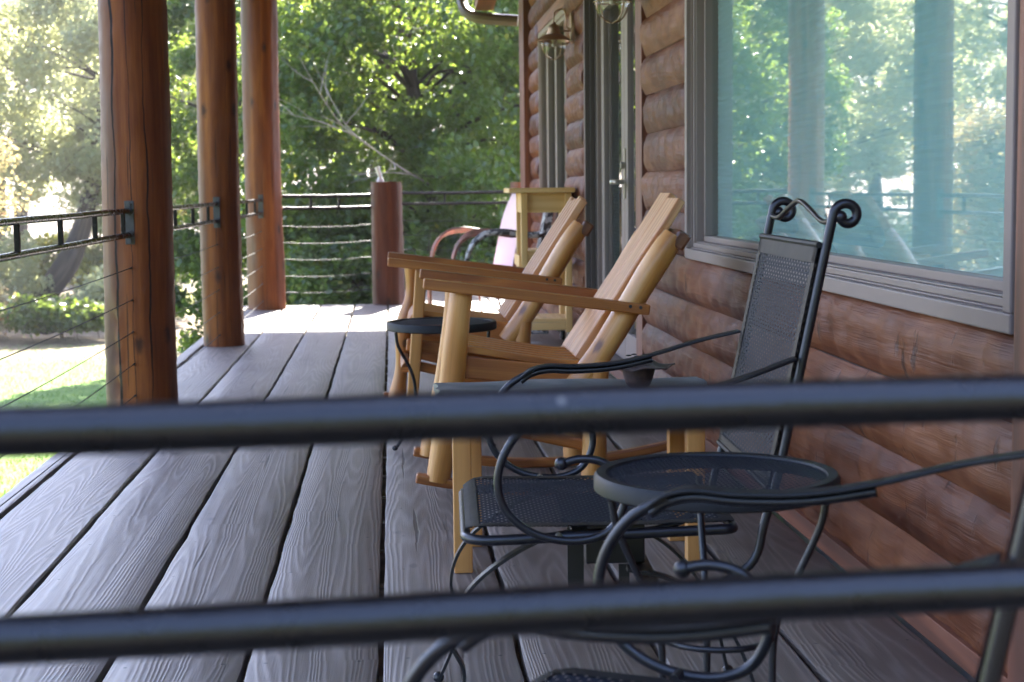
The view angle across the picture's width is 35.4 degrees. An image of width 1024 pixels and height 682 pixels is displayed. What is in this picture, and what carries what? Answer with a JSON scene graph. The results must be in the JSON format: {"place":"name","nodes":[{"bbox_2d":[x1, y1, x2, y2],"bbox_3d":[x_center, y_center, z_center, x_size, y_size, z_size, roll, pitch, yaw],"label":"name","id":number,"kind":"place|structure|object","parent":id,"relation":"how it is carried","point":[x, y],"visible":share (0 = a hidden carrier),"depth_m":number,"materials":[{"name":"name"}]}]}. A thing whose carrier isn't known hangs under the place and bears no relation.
{"place":"outdoors","nodes":[
{"label":"outdoors","id":0,"kind":"place"},
{"bbox_2d":[0,250,246,497],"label":"ground","id":1,"kind":"structure","parent":0,"point":[10,339],"depth_m":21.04,"materials":[{"name":"green plant"}]},
{"bbox_2d":[0,30,27,123],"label":"pale tree","id":2,"kind":"object","parent":1,"relation":"on","point":[12,104],"visible":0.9,"depth_m":29.08,"materials":[{"name":"green plant"}]},
{"bbox_2d":[0,283,33,336],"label":"garden bush","id":3,"kind":"object","parent":1,"relation":"on","point":[2,300],"visible":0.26,"depth_m":24.42,"materials":[{"name":"green plant"}]},
{"bbox_2d":[0,236,38,275],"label":"garden bush","id":4,"kind":"object","parent":1,"relation":"on","point":[12,265],"visible":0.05,"depth_m":34.26,"materials":[{"name":"green plant"}]},
{"bbox_2d":[0,134,55,239],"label":"pale tree","id":5,"kind":"object","parent":1,"relation":"on","point":[5,162],"visible":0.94,"depth_m":22.90,"materials":[{"name":"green plant"}]},
{"bbox_2d":[0,200,55,298],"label":"garden bush","id":6,"kind":"object","parent":1,"relation":"on","point":[20,282],"visible":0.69,"depth_m":29.53,"materials":[{"name":"green plant"}]},
{"bbox_2d":[0,16,71,240],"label":"pale tree","id":7,"kind":"object","parent":1,"relation":"on","point":[24,226],"visible":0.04,"depth_m":39.87,"materials":[{"name":"green plant"}]},
{"bbox_2d":[0,0,98,240],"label":"pale tree","id":8,"kind":"object","parent":1,"relation":"on","point":[51,185],"visible":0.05,"depth_m":36.02,"materials":[{"name":"green plant"}]},
{"bbox_2d":[0,282,104,342],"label":"garden bush","id":9,"kind":"object","parent":1,"relation":"on","point":[43,317],"visible":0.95,"depth_m":23.91,"materials":[{"name":"green plant"}]},
{"bbox_2d":[10,231,178,291],"bbox_3d":[-8.491,-1.476,32.422,3.520,1.500,2.119,-1,6,-4],"label":"garden bush","id":10,"kind":"object","parent":1,"relation":"on","point":[51,240],"visible":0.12,"depth_m":32.00,"materials":[{"name":"green plant"}]},
{"bbox_2d":[0,0,196,300],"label":"pale tree","id":11,"kind":"object","parent":1,"relation":"on","point":[39,123],"visible":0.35,"depth_m":29.47,"materials":[{"name":"green plant"}]},
{"bbox_2d":[32,0,196,230],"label":"pale tree","id":12,"kind":"object","parent":1,"relation":"on","point":[84,84],"visible":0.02,"depth_m":33.46,"materials":[{"name":"green plant"}]},
{"bbox_2d":[55,196,189,288],"bbox_3d":[-7.976,-1.917,32.779,2.765,2.734,1.791,-2,6,-16],"label":"garden bush","id":13,"kind":"object","parent":1,"relation":"on","point":[92,252],"visible":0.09,"depth_m":32.61,"materials":[{"name":"green plant"}]},
{"bbox_2d":[65,259,194,317],"bbox_3d":[-6.345,-0.789,26.149,1.958,1.110,1.740,-5,7,-38],"label":"garden bush","id":14,"kind":"object","parent":1,"relation":"on","point":[94,290],"visible":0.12,"depth_m":25.90,"materials":[{"name":"green plant"}]},
{"bbox_2d":[88,0,307,223],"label":"pale tree","id":15,"kind":"object","parent":1,"relation":"on","point":[241,154],"depth_m":34.46,"materials":[{"name":"green plant"}]},
{"bbox_2d":[98,0,333,352],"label":"broadleaf tree","id":16,"kind":"object","parent":1,"relation":"on","point":[185,168],"visible":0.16,"depth_m":20.06,"materials":[{"name":"green plant"}]},
{"bbox_2d":[285,230,387,308],"bbox_3d":[-1.857,-0.308,17.174,1.825,1.769,1.609,1,6,21],"label":"leafy shrub","id":17,"kind":"object","parent":1,"relation":"on","point":[334,284],"visible":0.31,"depth_m":16.74,"materials":[{"name":"green plant"}]},
{"bbox_2d":[196,0,519,307],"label":"broadleaf tree","id":18,"kind":"object","parent":1,"relation":"on","point":[485,57],"visible":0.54,"depth_m":17.35,"materials":[{"name":"green plant"}]},
{"bbox_2d":[279,50,428,183],"bbox_3d":[-1.568,-2.300,16.497,1.922,1.381,0.767,-4,6,-29],"label":"dead branch","id":19,"kind":"object","parent":18,"relation":"attached to","point":[371,147],"visible":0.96,"depth_m":16.54,"materials":[{"name":"wood"}]},
{"bbox_2d":[303,0,506,213],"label":"broadleaf tree","id":20,"kind":"object","parent":1,"relation":"on","point":[386,177],"visible":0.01,"depth_m":26.31,"materials":[{"name":"green plant"}]},
{"bbox_2d":[405,227,496,280],"bbox_3d":[-0.507,-0.312,16.945,1.758,1.788,1.481,-3,6,-21],"label":"leafy shrub","id":21,"kind":"object","parent":1,"relation":"on","point":[477,256],"visible":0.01,"depth_m":16.77,"materials":[{"name":"green plant"}]},
{"bbox_2d":[434,0,519,208],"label":"broadleaf tree","id":22,"kind":"object","parent":1,"relation":"on","point":[485,155],"visible":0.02,"depth_m":21.05,"materials":[{"name":"green plant"}]},
{"bbox_2d":[243,308,946,681],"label":"deck frame","id":23,"kind":"object","parent":1,"relation":"on","point":[381,658],"visible":0.16,"depth_m":4.99,"materials":[{"name":"brown wood"}]},
{"bbox_2d":[0,290,969,681],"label":"deck","id":24,"kind":"structure","parent":23,"relation":"on","point":[126,530],"depth_m":4.53,"materials":[{"name":"grey wood"}]},
{"bbox_2d":[97,0,177,402],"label":"porch post","id":25,"kind":"object","parent":24,"relation":"on","point":[135,134],"visible":0.94,"depth_m":7.23,"materials":[{"name":"brown wood"}]},
{"bbox_2d":[0,201,136,506],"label":"porch railing","id":26,"kind":"object","parent":25,"relation":"attached to","point":[126,214],"visible":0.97,"depth_m":5.76,"materials":[{"name":"brown metal"}]},
{"bbox_2d":[195,0,244,346],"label":"porch post","id":27,"kind":"object","parent":24,"relation":"on","point":[217,106],"visible":0.98,"depth_m":10.21,"materials":[{"name":"brown wood"}]},
{"bbox_2d":[173,197,220,368],"bbox_3d":[-1.799,-0.343,8.895,0.042,0.895,2.702,-1,6,-3],"label":"porch railing","id":28,"kind":"object","parent":27,"relation":"attached to","point":[215,205],"visible":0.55,"depth_m":9.32,"materials":[{"name":"brown metal"}]},
{"bbox_2d":[240,195,263,317],"bbox_3d":[-1.986,-0.632,11.918,0.042,0.897,2.866,-1,6,-4],"label":"porch railing","id":29,"kind":"object","parent":27,"relation":"attached to","point":[260,212],"visible":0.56,"depth_m":12.77,"materials":[{"name":"brown metal"}]},
{"bbox_2d":[240,0,285,309],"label":"porch post","id":30,"kind":"object","parent":24,"relation":"on","point":[260,91],"visible":0.96,"depth_m":13.30,"materials":[{"name":"brown wood"}]},
{"bbox_2d":[282,193,371,292],"bbox_3d":[-1.575,-0.834,13.698,0.783,0.842,0.031,-3,6,-24],"label":"porch railing","id":31,"kind":"object","parent":30,"relation":"attached to","point":[311,196],"visible":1,"depth_m":13.67,"materials":[{"name":"grey metal"}]},
{"bbox_2d":[371,182,404,306],"bbox_3d":[-1.076,-0.839,13.892,0.287,1.075,0.282,-1,6,-4],"label":"railing post","id":32,"kind":"object","parent":24,"relation":"on","point":[388,285],"visible":0.91,"depth_m":13.78,"materials":[{"name":"brown wood"}]},
{"bbox_2d":[374,166,383,181],"bbox_3d":[-1.146,-1.440,13.829,0.081,0.142,0.063,-1,6,-4],"label":"post fixture","id":33,"kind":"object","parent":32,"relation":"on","point":[378,171],"visible":0.99,"depth_m":13.81,"materials":[{"name":"white plastic"}]},
{"bbox_2d":[386,317,496,450],"bbox_3d":[-0.268,0.165,6.194,0.424,0.486,0.431,-1,6,-4],"label":"side table","id":34,"kind":"object","parent":24,"relation":"on","point":[412,326],"visible":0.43,"depth_m":6.09,"materials":[{"name":"black metal"}]},
{"bbox_2d":[427,193,516,311],"bbox_3d":[-0.219,-0.623,11.973,0.692,0.950,0.692,-2,6,-17],"label":"metal lawn chair","id":35,"kind":"object","parent":24,"relation":"on","point":[505,249],"visible":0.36,"depth_m":12.12,"materials":[{"name":"pink paint"}]},
{"bbox_2d":[383,196,593,393],"bbox_3d":[-0.085,-0.147,6.969,0.970,0.956,0.669,-1,6,-4],"label":"rocking chair","id":36,"kind":"object","parent":24,"relation":"on","point":[567,233],"visible":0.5,"depth_m":6.72,"materials":[{"name":"brown wood"}]},
{"bbox_2d":[464,212,552,333],"bbox_3d":[-0.009,-0.547,11.177,0.695,0.953,0.620,-1,5,-1],"label":"metal lawn chair","id":37,"kind":"object","parent":24,"relation":"on","point":[545,226],"visible":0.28,"depth_m":10.92,"materials":[{"name":"black paint"}]},
{"bbox_2d":[510,182,519,196],"bbox_3d":[0.122,-1.005,15.525,0.288,1.065,0.281,-1,6,-4],"label":"railing post","id":38,"kind":"object","parent":24,"relation":"on","point":[514,184],"visible":0.08,"depth_m":15.38,"materials":[{"name":"brown wood"}]},
{"bbox_2d":[402,190,509,263],"bbox_3d":[-0.539,-1.023,15.486,1.052,0.852,0.031,-1,6,-3],"label":"porch railing","id":39,"kind":"object","parent":38,"relation":"attached to","point":[444,193],"visible":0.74,"depth_m":15.44,"materials":[{"name":"brown metal"}]},
{"bbox_2d":[504,187,574,338],"bbox_3d":[0.175,-0.481,10.243,0.414,0.992,0.460,-1,6,-4],"label":"pine cart","id":40,"kind":"object","parent":24,"relation":"on","point":[534,200],"visible":0.49,"depth_m":10.04,"materials":[{"name":"yellow wood"}]},
{"bbox_2d":[413,193,709,495],"bbox_3d":[0.147,-0.009,5.428,0.970,0.971,0.669,-1,6,-4],"label":"rocking chair","id":41,"kind":"object","parent":24,"relation":"on","point":[614,305],"visible":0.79,"depth_m":5.18,"materials":[{"name":"brown wood"}]},
{"bbox_2d":[433,376,705,572],"bbox_3d":[0.173,0.352,4.348,0.757,0.463,0.434,-1,6,-4],"label":"slate table","id":42,"kind":"object","parent":24,"relation":"on","point":[466,461],"visible":0.22,"depth_m":4.30,"materials":[{"name":"beige wood"}]},
{"bbox_2d":[622,354,674,384],"bbox_3d":[0.347,0.080,4.305,0.185,0.088,0.191,-1,6,-4],"label":"flower candle holder","id":43,"kind":"object","parent":42,"relation":"on","point":[642,374],"visible":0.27,"depth_m":4.27,"materials":[{"name":"metal"}]},
{"bbox_2d":[433,197,861,681],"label":"patio chair","id":44,"kind":"object","parent":24,"relation":"on","point":[583,512],"visible":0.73,"depth_m":2.93,"materials":[{"name":"black metal"}]},
{"bbox_2d":[403,450,1023,681],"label":"patio chair","id":45,"kind":"object","parent":24,"relation":"on","point":[992,661],"visible":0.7,"depth_m":1.87,"materials":[{"name":"black metal"}]},
{"bbox_2d":[594,452,840,681],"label":"side table","id":46,"kind":"object","parent":24,"relation":"on","point":[610,488],"visible":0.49,"depth_m":2.34,"materials":[{"name":"black metal"}]},
{"bbox_3d":[-1.224,0.447,0.825,0.226,1.020,0.224,-1,6,-4],"label":"railing post","id":47,"kind":"object","parent":24,"relation":"on","visible":0},
{"bbox_2d":[0,374,1023,666],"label":"porch railing","id":48,"kind":"object","parent":47,"relation":"attached to","point":[38,638],"visible":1,"depth_m":0.87,"materials":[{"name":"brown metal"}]},
{"bbox_2d":[456,0,1023,681],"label":"log house","id":49,"kind":"structure","parent":1,"relation":"on","point":[728,122],"depth_m":4.37,"materials":[{"name":"brown wood"}]},
{"bbox_2d":[538,7,566,192],"bbox_3d":[0.349,-1.685,11.733,0.128,1.300,1.976,-1,6,-4],"label":"narrow window","id":50,"kind":"structure","parent":49,"relation":"in","point":[551,73],"depth_m":11.94,"materials":[{"name":"grey glass"}]},
{"bbox_2d":[537,8,574,59],"bbox_3d":[0.272,-1.935,10.112,0.235,0.324,0.216,-1,6,-4],"label":"wall lamp","id":51,"kind":"object","parent":49,"relation":"attached to","point":[553,36],"visible":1,"depth_m":10.08,"materials":[{"name":"brown metal"}]},
{"bbox_2d":[583,0,635,360],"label":"patio door","id":52,"kind":"structure","parent":49,"relation":"in","point":[609,48],"depth_m":9.43,"materials":[{"name":"grey glass"}]},
{"bbox_2d":[593,0,631,23],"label":"wall lamp","id":53,"kind":"object","parent":49,"relation":"attached to","point":[611,2],"visible":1,"depth_m":7.24,"materials":[{"name":"metal"}]},
{"bbox_2d":[684,0,1019,334],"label":"picture window","id":54,"kind":"structure","parent":49,"relation":"in","point":[906,111],"depth_m":4.22,"materials":[{"name":"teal glass"}]},
{"bbox_2d":[1,1,503,244],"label":"hillside","id":55,"kind":"structure","parent":0,"point":[35,230],"depth_m":71.27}
]}

